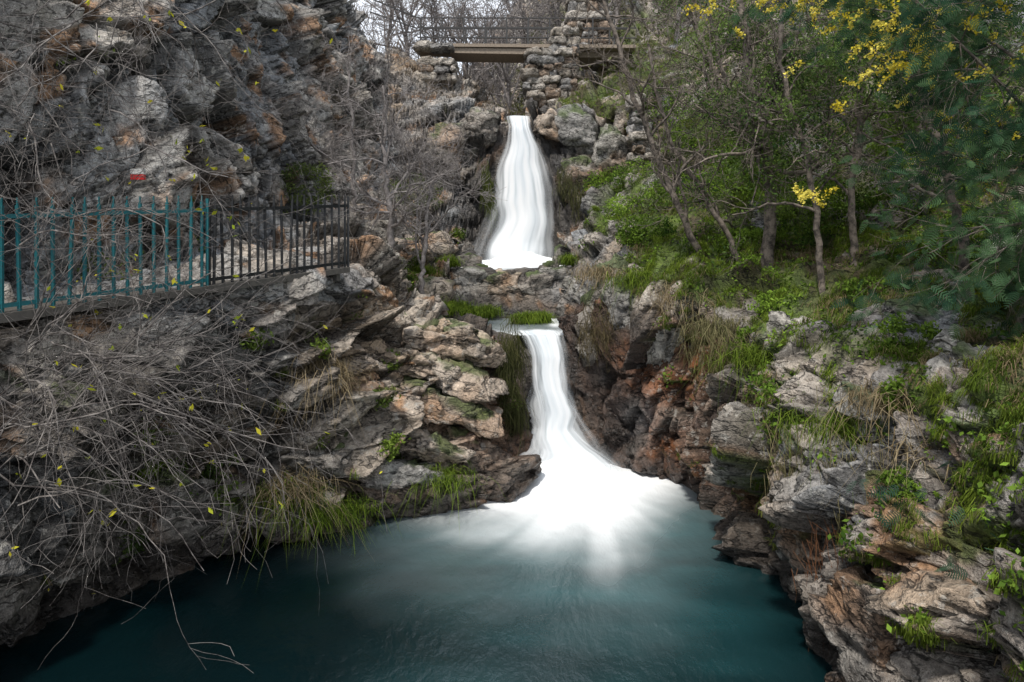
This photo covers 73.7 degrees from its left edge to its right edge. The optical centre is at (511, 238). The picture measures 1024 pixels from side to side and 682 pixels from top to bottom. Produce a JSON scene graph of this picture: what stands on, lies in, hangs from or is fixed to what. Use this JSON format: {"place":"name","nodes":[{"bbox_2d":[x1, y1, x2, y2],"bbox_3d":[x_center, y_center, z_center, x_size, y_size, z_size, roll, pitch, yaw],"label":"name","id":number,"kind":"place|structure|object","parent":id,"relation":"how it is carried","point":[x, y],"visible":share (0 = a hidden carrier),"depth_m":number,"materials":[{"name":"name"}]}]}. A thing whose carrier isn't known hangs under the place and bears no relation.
{"place":"outdoors","nodes":[
{"label":"outdoors","id":0,"kind":"place"},
{"bbox_2d":[0,454,832,681],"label":"pool water","id":1,"kind":"structure","parent":0,"point":[572,568],"depth_m":8.30,"materials":[{"name":"liquid"}]},
{"bbox_2d":[261,478,335,544],"bbox_3d":[-3.163,4.072,10.369,1.110,0.853,1.063,0,0,-11],"label":"boulder","id":2,"kind":"object","parent":1,"relation":"in","point":[277,537],"visible":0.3,"depth_m":9.98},
{"bbox_2d":[348,0,511,74],"label":"sky","id":3,"kind":"structure","parent":0,"point":[360,3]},
{"bbox_2d":[461,251,560,269],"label":"basin water","id":4,"kind":"structure","parent":0,"point":[516,259],"depth_m":20.69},
{"bbox_2d":[0,0,1023,681],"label":"rocky gorge terrain","id":5,"kind":"structure","parent":0,"point":[628,408],"depth_m":10.20,"materials":[{"name":"stone"}]},
{"bbox_2d":[0,574,51,647],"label":"boulder","id":6,"kind":"object","parent":5,"relation":"on","point":[16,623],"visible":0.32,"depth_m":7.33,"materials":[{"name":"stone"}]},
{"bbox_2d":[0,364,127,461],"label":"boulder","id":7,"kind":"object","parent":5,"relation":"on","point":[4,376],"visible":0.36,"depth_m":7.17,"materials":[{"name":"stone"}]},
{"bbox_2d":[53,466,122,564],"bbox_3d":[-5.160,3.209,8.239,0.826,1.312,1.099,0,0,-37],"label":"boulder","id":8,"kind":"object","parent":5,"relation":"on","point":[109,506],"visible":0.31,"depth_m":7.95,"materials":[{"name":"stone"}]},
{"bbox_2d":[0,266,349,322],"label":"walkway","id":9,"kind":"structure","parent":5,"relation":"on","point":[28,310],"depth_m":8.29,"materials":[{"name":"concrete"}]},
{"bbox_2d":[0,195,208,312],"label":"metal fence","id":10,"kind":"object","parent":9,"relation":"on","point":[19,303],"visible":0.82,"depth_m":7.73,"materials":[{"name":"metal"}]},
{"bbox_2d":[209,194,348,284],"bbox_3d":[-3.290,-0.009,9.949,0.092,1.413,2.517,0,0,33],"label":"metal fence","id":11,"kind":"object","parent":9,"relation":"on","point":[257,208],"visible":0.95,"depth_m":9.84,"materials":[{"name":"metal"}]},
{"bbox_2d":[141,468,222,545],"bbox_3d":[-4.469,3.538,9.146,1.063,1.131,0.979,0,0,0],"label":"boulder","id":12,"kind":"object","parent":5,"relation":"on","point":[190,538],"visible":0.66,"depth_m":8.82,"materials":[{"name":"stone"}]},
{"bbox_2d":[0,0,386,672],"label":"bare shrub tangle","id":13,"kind":"object","parent":5,"relation":"on","point":[94,372],"visible":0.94,"depth_m":6.94,"materials":[{"name":"grey plant"}]},
{"bbox_2d":[5,0,381,593],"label":"yellowing leaves","id":14,"kind":"object","parent":13,"relation":"attached to","point":[191,407],"visible":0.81,"depth_m":6.97,"materials":[{"name":"yellow plant"}]},
{"bbox_2d":[185,500,242,556],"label":"boulder","id":15,"kind":"object","parent":5,"relation":"on","point":[197,548],"visible":0.49,"depth_m":9.48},
{"bbox_2d":[75,161,444,280],"bbox_3d":[-4.117,-0.619,14.789,1.968,2.715,12.626,0,0,13],"label":"shrub foliage","id":16,"kind":"object","parent":5,"relation":"on","point":[306,169],"visible":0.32,"depth_m":14.44,"materials":[{"name":"green plant"}]},
{"bbox_2d":[176,470,350,593],"bbox_3d":[-3.233,3.986,9.881,2.414,1.314,2.392,0,0,25],"label":"grass tuft","id":17,"kind":"object","parent":5,"relation":"on","point":[272,501],"visible":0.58,"depth_m":9.68,"materials":[{"name":"green plant"}]},
{"bbox_2d":[56,35,521,566],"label":"ground cover plants","id":18,"kind":"object","parent":5,"relation":"on","point":[388,444],"visible":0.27,"depth_m":9.46,"materials":[{"name":"green plant"}]},
{"bbox_2d":[221,462,373,574],"bbox_3d":[-3.043,3.779,9.582,2.295,1.260,2.548,0,0,-45],"label":"grass tuft","id":19,"kind":"object","parent":5,"relation":"on","point":[302,490],"visible":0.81,"depth_m":9.63,"materials":[{"name":"green plant"}]},
{"bbox_2d":[278,432,354,480],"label":"boulder","id":20,"kind":"object","parent":5,"relation":"on","point":[341,464],"visible":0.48,"depth_m":10.22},
{"bbox_2d":[251,495,382,572],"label":"grass tuft","id":21,"kind":"object","parent":5,"relation":"on","point":[309,516],"visible":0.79,"depth_m":9.77,"materials":[{"name":"green plant"}]},
{"bbox_2d":[264,26,400,208],"bbox_3d":[-3.732,-2.646,15.894,3.058,4.691,3.950,0,0,0],"label":"bare tree","id":22,"kind":"object","parent":5,"relation":"on","point":[353,170],"visible":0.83,"depth_m":15.38,"materials":[{"name":"grey plant"}]},
{"bbox_2d":[275,350,395,436],"bbox_3d":[-2.895,2.277,10.411,2.602,1.294,2.408,0,0,0],"label":"grass tuft","id":23,"kind":"object","parent":5,"relation":"on","point":[338,364],"visible":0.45,"depth_m":10.23,"materials":[{"name":"brown plant"}]},
{"bbox_2d":[302,484,403,556],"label":"grass tuft","id":24,"kind":"object","parent":5,"relation":"on","point":[357,506],"visible":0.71,"depth_m":10.17,"materials":[{"name":"green plant"}]},
{"bbox_2d":[337,371,385,392],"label":"boulder","id":25,"kind":"object","parent":5,"relation":"on","point":[374,385],"visible":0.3,"depth_m":10.95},
{"bbox_2d":[305,7,474,247],"bbox_3d":[-2.458,-2.000,14.095,3.589,5.132,3.995,0,0,0],"label":"bare tree","id":26,"kind":"object","parent":5,"relation":"on","point":[383,134],"visible":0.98,"depth_m":13.76,"materials":[{"name":"grey plant"}]},
{"bbox_2d":[354,459,444,506],"bbox_3d":[-1.845,3.869,11.007,1.572,0.769,0.760,0,0,-9],"label":"boulder","id":27,"kind":"object","parent":5,"relation":"on","point":[397,474],"visible":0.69,"depth_m":10.72,"materials":[{"name":"stone"}]},
{"bbox_2d":[353,0,451,58],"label":"bare tree","id":28,"kind":"object","parent":5,"relation":"on","point":[413,7],"visible":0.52,"depth_m":29.64,"materials":[{"name":"grey plant"}]},
{"bbox_2d":[386,343,440,378],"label":"boulder","id":29,"kind":"object","parent":5,"relation":"on","point":[423,362],"visible":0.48,"depth_m":11.82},
{"bbox_2d":[356,110,501,293],"bbox_3d":[-1.955,-0.752,15.152,2.920,4.493,3.431,0,0,-19],"label":"bare tree","id":30,"kind":"object","parent":5,"relation":"on","point":[425,235],"visible":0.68,"depth_m":14.89,"materials":[{"name":"grey plant"}]},
{"bbox_2d":[403,230,459,257],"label":"boulder","id":31,"kind":"object","parent":5,"relation":"on","point":[439,236],"visible":0.41,"depth_m":17.93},
{"bbox_2d":[410,276,455,302],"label":"boulder","id":32,"kind":"object","parent":5,"relation":"on","point":[444,288],"visible":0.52,"depth_m":15.31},
{"bbox_2d":[391,375,475,424],"bbox_3d":[-1.516,2.812,11.948,1.809,0.871,1.096,0,0,0],"label":"boulder","id":33,"kind":"object","parent":5,"relation":"on","point":[440,407],"visible":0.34,"depth_m":11.50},
{"bbox_2d":[413,40,459,85],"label":"stone retaining wall","id":34,"kind":"structure","parent":5,"relation":"on","point":[437,66],"depth_m":24.60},
{"bbox_2d":[400,432,475,473],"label":"boulder","id":35,"kind":"object","parent":5,"relation":"on","point":[438,447],"visible":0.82,"depth_m":11.23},
{"bbox_2d":[367,0,508,69],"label":"bare tree","id":36,"kind":"object","parent":5,"relation":"on","point":[435,21],"visible":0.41,"depth_m":30.45,"materials":[{"name":"grey plant"}]},
{"bbox_2d":[401,312,479,361],"bbox_3d":[-1.442,1.809,12.651,1.654,0.878,1.413,0,0,-9],"label":"boulder","id":37,"kind":"object","parent":5,"relation":"on","point":[462,334],"visible":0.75,"depth_m":12.17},
{"bbox_2d":[420,122,466,178],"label":"boulder","id":38,"kind":"object","parent":5,"relation":"on","point":[440,130],"visible":0.54,"depth_m":22.12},
{"bbox_2d":[384,459,505,531],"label":"grass tuft","id":39,"kind":"object","parent":5,"relation":"on","point":[449,481],"visible":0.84,"depth_m":10.80,"materials":[{"name":"green plant"}]},
{"bbox_2d":[408,0,522,85],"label":"bare tree","id":40,"kind":"object","parent":5,"relation":"on","point":[473,65],"visible":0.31,"depth_m":33.09,"materials":[{"name":"grey plant"}]},
{"bbox_2d":[423,357,508,403],"bbox_3d":[-0.822,2.516,12.158,1.559,0.882,1.229,0,0,0],"label":"boulder","id":41,"kind":"object","parent":5,"relation":"on","point":[466,381],"visible":0.83,"depth_m":11.78,"materials":[{"name":"stone"}]},
{"bbox_2d":[401,0,533,93],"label":"bare tree","id":42,"kind":"object","parent":5,"relation":"on","point":[508,9],"visible":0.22,"depth_m":35.50,"materials":[{"name":"grey plant"}]},
{"bbox_2d":[453,266,487,286],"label":"boulder","id":43,"kind":"object","parent":5,"relation":"on","point":[467,273],"visible":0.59,"depth_m":17.35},
{"bbox_2d":[460,106,498,148],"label":"boulder","id":44,"kind":"object","parent":5,"relation":"on","point":[479,120],"visible":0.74,"depth_m":22.36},
{"bbox_2d":[460,402,504,438],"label":"boulder","id":45,"kind":"object","parent":5,"relation":"on","point":[484,420],"visible":0.52,"depth_m":11.60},
{"bbox_2d":[462,328,507,367],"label":"boulder","id":46,"kind":"object","parent":5,"relation":"on","point":[486,351],"visible":0.73,"depth_m":12.42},
{"bbox_2d":[474,158,499,235],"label":"hanging moss","id":47,"kind":"object","parent":5,"relation":"hanging from","point":[489,204],"visible":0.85,"depth_m":21.73,"materials":[{"name":"brown plant"}]},
{"bbox_2d":[436,0,562,106],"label":"bare tree","id":48,"kind":"object","parent":5,"relation":"on","point":[500,65],"visible":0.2,"depth_m":36.84,"materials":[{"name":"grey plant"}]},
{"bbox_2d":[482,268,521,293],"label":"boulder","id":49,"kind":"object","parent":5,"relation":"on","point":[503,282],"visible":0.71,"depth_m":17.32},
{"bbox_2d":[447,0,563,124],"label":"bare tree","id":50,"kind":"object","parent":5,"relation":"on","point":[506,95],"visible":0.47,"depth_m":30.72,"materials":[{"name":"grey plant"}]},
{"bbox_2d":[492,304,531,397],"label":"hanging moss","id":51,"kind":"object","parent":5,"relation":"hanging from","point":[514,353],"visible":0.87,"depth_m":13.02,"materials":[{"name":"green plant"}]},
{"bbox_2d":[491,349,535,454],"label":"hanging moss","id":52,"kind":"object","parent":5,"relation":"hanging from","point":[516,414],"visible":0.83,"depth_m":12.73,"materials":[{"name":"green plant"}]},
{"bbox_2d":[467,0,564,97],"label":"bare tree","id":53,"kind":"object","parent":5,"relation":"on","point":[542,13],"visible":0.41,"depth_m":31.73,"materials":[{"name":"grey plant"}]},
{"bbox_2d":[490,116,545,258],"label":"waterfall","id":54,"kind":"structure","parent":5,"relation":"on","point":[524,224],"depth_m":21.60,"materials":[{"name":"liquid"}]},
{"bbox_2d":[39,0,1023,681],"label":"grass","id":55,"kind":"structure","parent":5,"relation":"on","point":[1009,354],"depth_m":8.86,"materials":[{"name":"green plant"}]},
{"bbox_2d":[517,270,553,295],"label":"boulder","id":56,"kind":"object","parent":5,"relation":"on","point":[531,283],"visible":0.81,"depth_m":17.30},
{"bbox_2d":[352,0,730,117],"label":"dry brush","id":57,"kind":"object","parent":5,"relation":"on","point":[519,72],"visible":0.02,"depth_m":25.52,"materials":[{"name":"brown plant"}]},
{"bbox_2d":[532,108,559,141],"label":"boulder","id":58,"kind":"object","parent":5,"relation":"on","point":[546,127],"visible":0.71,"depth_m":22.39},
{"bbox_2d":[520,21,582,112],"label":"stone bridge pier","id":59,"kind":"structure","parent":5,"relation":"on","point":[540,86],"depth_m":24.90,"materials":[{"name":"stone"}]},
{"bbox_2d":[370,0,635,64],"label":"footbridge","id":60,"kind":"object","parent":59,"relation":"on","point":[490,53],"visible":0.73,"depth_m":25.35,"materials":[{"name":"concrete"}]},
{"bbox_2d":[552,162,585,224],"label":"hanging moss","id":61,"kind":"object","parent":5,"relation":"hanging from","point":[574,192],"visible":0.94,"depth_m":21.42,"materials":[{"name":"green plant"}]},
{"bbox_2d":[554,104,597,155],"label":"boulder","id":62,"kind":"object","parent":5,"relation":"on","point":[582,133],"visible":0.88,"depth_m":22.16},
{"bbox_2d":[559,154,604,202],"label":"boulder","id":63,"kind":"object","parent":5,"relation":"on","point":[584,164],"visible":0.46,"depth_m":21.77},
{"bbox_2d":[561,0,613,71],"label":"stone tower ruin","id":64,"kind":"object","parent":5,"relation":"on","point":[570,9],"visible":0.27,"depth_m":27.53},
{"bbox_2d":[575,288,600,366],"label":"boulder","id":65,"kind":"object","parent":5,"relation":"on","point":[588,296],"visible":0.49,"depth_m":13.82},
{"bbox_2d":[492,0,689,124],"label":"hillside foliage","id":66,"kind":"object","parent":5,"relation":"on","point":[614,67],"visible":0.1,"depth_m":30.58,"materials":[{"name":"green plant"}]},
{"bbox_2d":[572,298,622,373],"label":"hanging moss","id":67,"kind":"object","parent":5,"relation":"hanging from","point":[603,335],"visible":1,"depth_m":13.29,"materials":[{"name":"brown plant"}]},
{"bbox_2d":[560,257,639,299],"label":"grass tuft","id":68,"kind":"object","parent":5,"relation":"on","point":[589,273],"visible":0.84,"depth_m":13.80,"materials":[{"name":"brown plant"}]},
{"bbox_2d":[591,123,631,177],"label":"boulder","id":69,"kind":"object","parent":5,"relation":"on","point":[609,148],"visible":0.74,"depth_m":21.72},
{"bbox_2d":[600,274,634,329],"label":"boulder","id":70,"kind":"object","parent":5,"relation":"on","point":[621,305],"visible":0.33,"depth_m":13.42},
{"bbox_2d":[593,265,664,314],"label":"grass tuft","id":71,"kind":"object","parent":5,"relation":"on","point":[631,275],"visible":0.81,"depth_m":13.16,"materials":[{"name":"green plant"}]},
{"bbox_2d":[625,93,674,164],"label":"stone retaining wall","id":72,"kind":"structure","parent":5,"relation":"on","point":[634,133],"depth_m":20.98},
{"bbox_2d":[546,0,762,268],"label":"slender tree","id":73,"kind":"object","parent":5,"relation":"on","point":[667,183],"visible":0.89,"depth_m":12.95,"materials":[{"name":"green plant"}]},
{"bbox_2d":[573,6,756,261],"bbox_3d":[3.044,-1.710,13.167,2.974,5.268,3.329,0,0,30],"label":"slender tree","id":74,"kind":"object","parent":5,"relation":"on","point":[719,220],"visible":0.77,"depth_m":12.97,"materials":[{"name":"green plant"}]},
{"bbox_2d":[646,316,685,366],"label":"boulder","id":75,"kind":"object","parent":5,"relation":"on","point":[659,350],"visible":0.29,"depth_m":12.59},
{"bbox_2d":[607,280,726,337],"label":"grass tuft","id":76,"kind":"object","parent":5,"relation":"on","point":[666,299],"visible":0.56,"depth_m":11.98,"materials":[{"name":"brown plant"}]},
{"bbox_2d":[677,301,728,382],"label":"hanging dry grass","id":77,"kind":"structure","parent":5,"relation":"on","point":[699,349],"depth_m":11.57,"materials":[{"name":"brown plant"}]},
{"bbox_2d":[672,336,762,416],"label":"grass tuft","id":78,"kind":"object","parent":5,"relation":"on","point":[732,355],"visible":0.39,"depth_m":10.58,"materials":[{"name":"green plant"}]},
{"bbox_2d":[664,307,773,378],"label":"grass tuft","id":79,"kind":"object","parent":5,"relation":"on","point":[720,328],"visible":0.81,"depth_m":11.21,"materials":[{"name":"green plant"}]},
{"bbox_2d":[634,0,811,127],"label":"slender tree","id":80,"kind":"object","parent":5,"relation":"on","point":[692,16],"visible":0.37,"depth_m":18.94,"materials":[{"name":"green plant"}]},
{"bbox_2d":[691,317,758,400],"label":"hanging dry grass","id":81,"kind":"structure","parent":5,"relation":"on","point":[718,357],"depth_m":10.78,"materials":[{"name":"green plant"}]},
{"bbox_2d":[639,0,814,175],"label":"slender tree","id":82,"kind":"object","parent":5,"relation":"on","point":[723,75],"visible":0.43,"depth_m":15.94,"materials":[{"name":"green plant"}]},
{"bbox_2d":[706,337,774,385],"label":"grass tuft","id":83,"kind":"object","parent":5,"relation":"on","point":[756,355],"visible":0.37,"depth_m":10.30,"materials":[{"name":"green plant"}]},
{"bbox_2d":[668,0,883,293],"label":"slender tree","id":84,"kind":"object","parent":5,"relation":"on","point":[815,209],"visible":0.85,"depth_m":10.93,"materials":[{"name":"green plant"}]},
{"bbox_2d":[735,384,825,454],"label":"grass tuft","id":85,"kind":"object","parent":5,"relation":"on","point":[786,415],"visible":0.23,"depth_m":8.60,"materials":[{"name":"green plant"}]},
{"bbox_2d":[766,311,812,334],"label":"boulder","id":86,"kind":"object","parent":5,"relation":"on","point":[777,319],"visible":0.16,"depth_m":10.32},
{"bbox_2d":[750,386,830,502],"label":"hanging dry grass","id":87,"kind":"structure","parent":5,"relation":"on","point":[784,465],"depth_m":8.30,"materials":[{"name":"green plant"}]},
{"bbox_2d":[561,0,1023,679],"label":"ground cover plants","id":88,"kind":"object","parent":5,"relation":"on","point":[769,386],"visible":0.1,"depth_m":8.99,"materials":[{"name":"green plant"}]},
{"bbox_2d":[582,0,1023,504],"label":"shrub foliage","id":89,"kind":"object","parent":5,"relation":"on","point":[929,329],"visible":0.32,"depth_m":12.78,"materials":[{"name":"green plant"}]},
{"bbox_2d":[773,524,837,574],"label":"boulder","id":90,"kind":"object","parent":5,"relation":"on","point":[789,542],"visible":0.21,"depth_m":7.89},
{"bbox_2d":[761,402,883,508],"bbox_3d":[3.882,2.447,7.870,2.607,1.220,1.649,0,0,-9],"label":"grass tuft","id":91,"kind":"object","parent":5,"relation":"on","point":[832,420],"visible":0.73,"depth_m":7.86,"materials":[{"name":"green plant"}]},
{"bbox_2d":[623,0,1023,272],"bbox_3d":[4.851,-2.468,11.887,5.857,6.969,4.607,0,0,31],"label":"slender tree","id":92,"kind":"object","parent":5,"relation":"on","point":[768,240],"visible":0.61,"depth_m":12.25,"materials":[{"name":"green plant"}]},
{"bbox_2d":[797,395,891,531],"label":"hanging dry grass","id":93,"kind":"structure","parent":5,"relation":"hanging from","point":[838,514],"depth_m":7.24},
{"bbox_2d":[745,18,955,265],"bbox_3d":[5.598,-2.447,11.551,3.568,6.141,3.310,0,0,0],"label":"slender tree","id":94,"kind":"object","parent":5,"relation":"on","point":[850,193],"visible":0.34,"depth_m":11.47,"materials":[{"name":"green plant"}]},
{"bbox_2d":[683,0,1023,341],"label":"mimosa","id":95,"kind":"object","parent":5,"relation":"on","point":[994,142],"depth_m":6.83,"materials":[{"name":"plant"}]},
{"bbox_2d":[832,380,880,441],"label":"boulder","id":96,"kind":"object","parent":5,"relation":"on","point":[836,400],"visible":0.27,"depth_m":7.81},
{"bbox_2d":[807,564,910,681],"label":"boulder","id":97,"kind":"object","parent":5,"relation":"on","point":[861,638],"visible":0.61,"depth_m":6.52,"materials":[{"name":"stone"}]},
{"bbox_2d":[841,470,894,519],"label":"boulder","id":98,"kind":"object","parent":5,"relation":"on","point":[870,475],"visible":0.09,"depth_m":7.07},
{"bbox_2d":[795,372,943,491],"bbox_3d":[4.247,2.019,7.533,2.373,1.089,2.090,0,0,0],"label":"grass tuft","id":99,"kind":"object","parent":5,"relation":"on","point":[869,402],"visible":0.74,"depth_m":7.45,"materials":[{"name":"green plant"}]},
{"bbox_2d":[735,0,1023,325],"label":"mimosa tree","id":100,"kind":"object","parent":5,"relation":"on","point":[983,66],"visible":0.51,"depth_m":6.93,"materials":[{"name":"green plant"}]},
{"bbox_2d":[823,423,960,509],"bbox_3d":[4.326,2.473,6.890,2.201,1.132,1.701,0,0,31],"label":"grass tuft","id":101,"kind":"object","parent":5,"relation":"on","point":[906,449],"visible":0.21,"depth_m":6.92,"materials":[{"name":"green plant"}]},
{"bbox_2d":[788,0,1023,218],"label":"slender tree","id":102,"kind":"object","parent":5,"relation":"on","point":[924,188],"visible":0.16,"depth_m":11.64,"materials":[{"name":"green plant"}]},
{"bbox_2d":[881,298,944,322],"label":"boulder","id":103,"kind":"object","parent":5,"relation":"on","point":[888,305],"visible":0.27,"depth_m":9.04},
{"bbox_2d":[846,458,1000,653],"bbox_3d":[4.142,2.870,5.896,1.854,1.841,1.957,0,0,0],"label":"mimosa seedling","id":104,"kind":"object","parent":5,"relation":"on","point":[949,564],"visible":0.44,"depth_m":6.19,"materials":[{"name":"green plant"}]},
{"bbox_2d":[833,0,1023,300],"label":"slender tree","id":105,"kind":"object","parent":5,"relation":"on","point":[963,263],"visible":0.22,"depth_m":8.96,"materials":[{"name":"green plant"}]},
{"bbox_2d":[929,325,973,353],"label":"boulder","id":106,"kind":"object","parent":5,"relation":"on","point":[946,343],"visible":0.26,"depth_m":7.97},
{"bbox_2d":[915,543,994,588],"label":"boulder","id":107,"kind":"object","parent":5,"relation":"on","point":[976,563],"visible":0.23,"depth_m":5.96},
{"bbox_2d":[922,341,1012,395],"bbox_3d":[4.791,1.489,6.963,0.960,0.828,1.120,0,0,-35],"label":"boulder","id":108,"kind":"object","parent":5,"relation":"on","point":[938,363],"visible":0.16,"depth_m":7.11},
{"bbox_2d":[946,429,989,468],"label":"boulder","id":109,"kind":"object","parent":5,"relation":"on","point":[955,445],"visible":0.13,"depth_m":6.38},
{"bbox_2d":[488,318,563,334],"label":"basin water","id":110,"kind":"structure","parent":0,"point":[495,322],"depth_m":15.53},
{"bbox_2d":[520,330,608,467],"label":"waterfall","id":111,"kind":"structure","parent":0,"point":[558,435],"depth_m":13.34,"materials":[{"name":"liquid"}]},
{"bbox_2d":[785,514,851,652],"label":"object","id":112,"kind":"object","parent":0,"point":[810,570],"visible":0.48,"depth_m":7.37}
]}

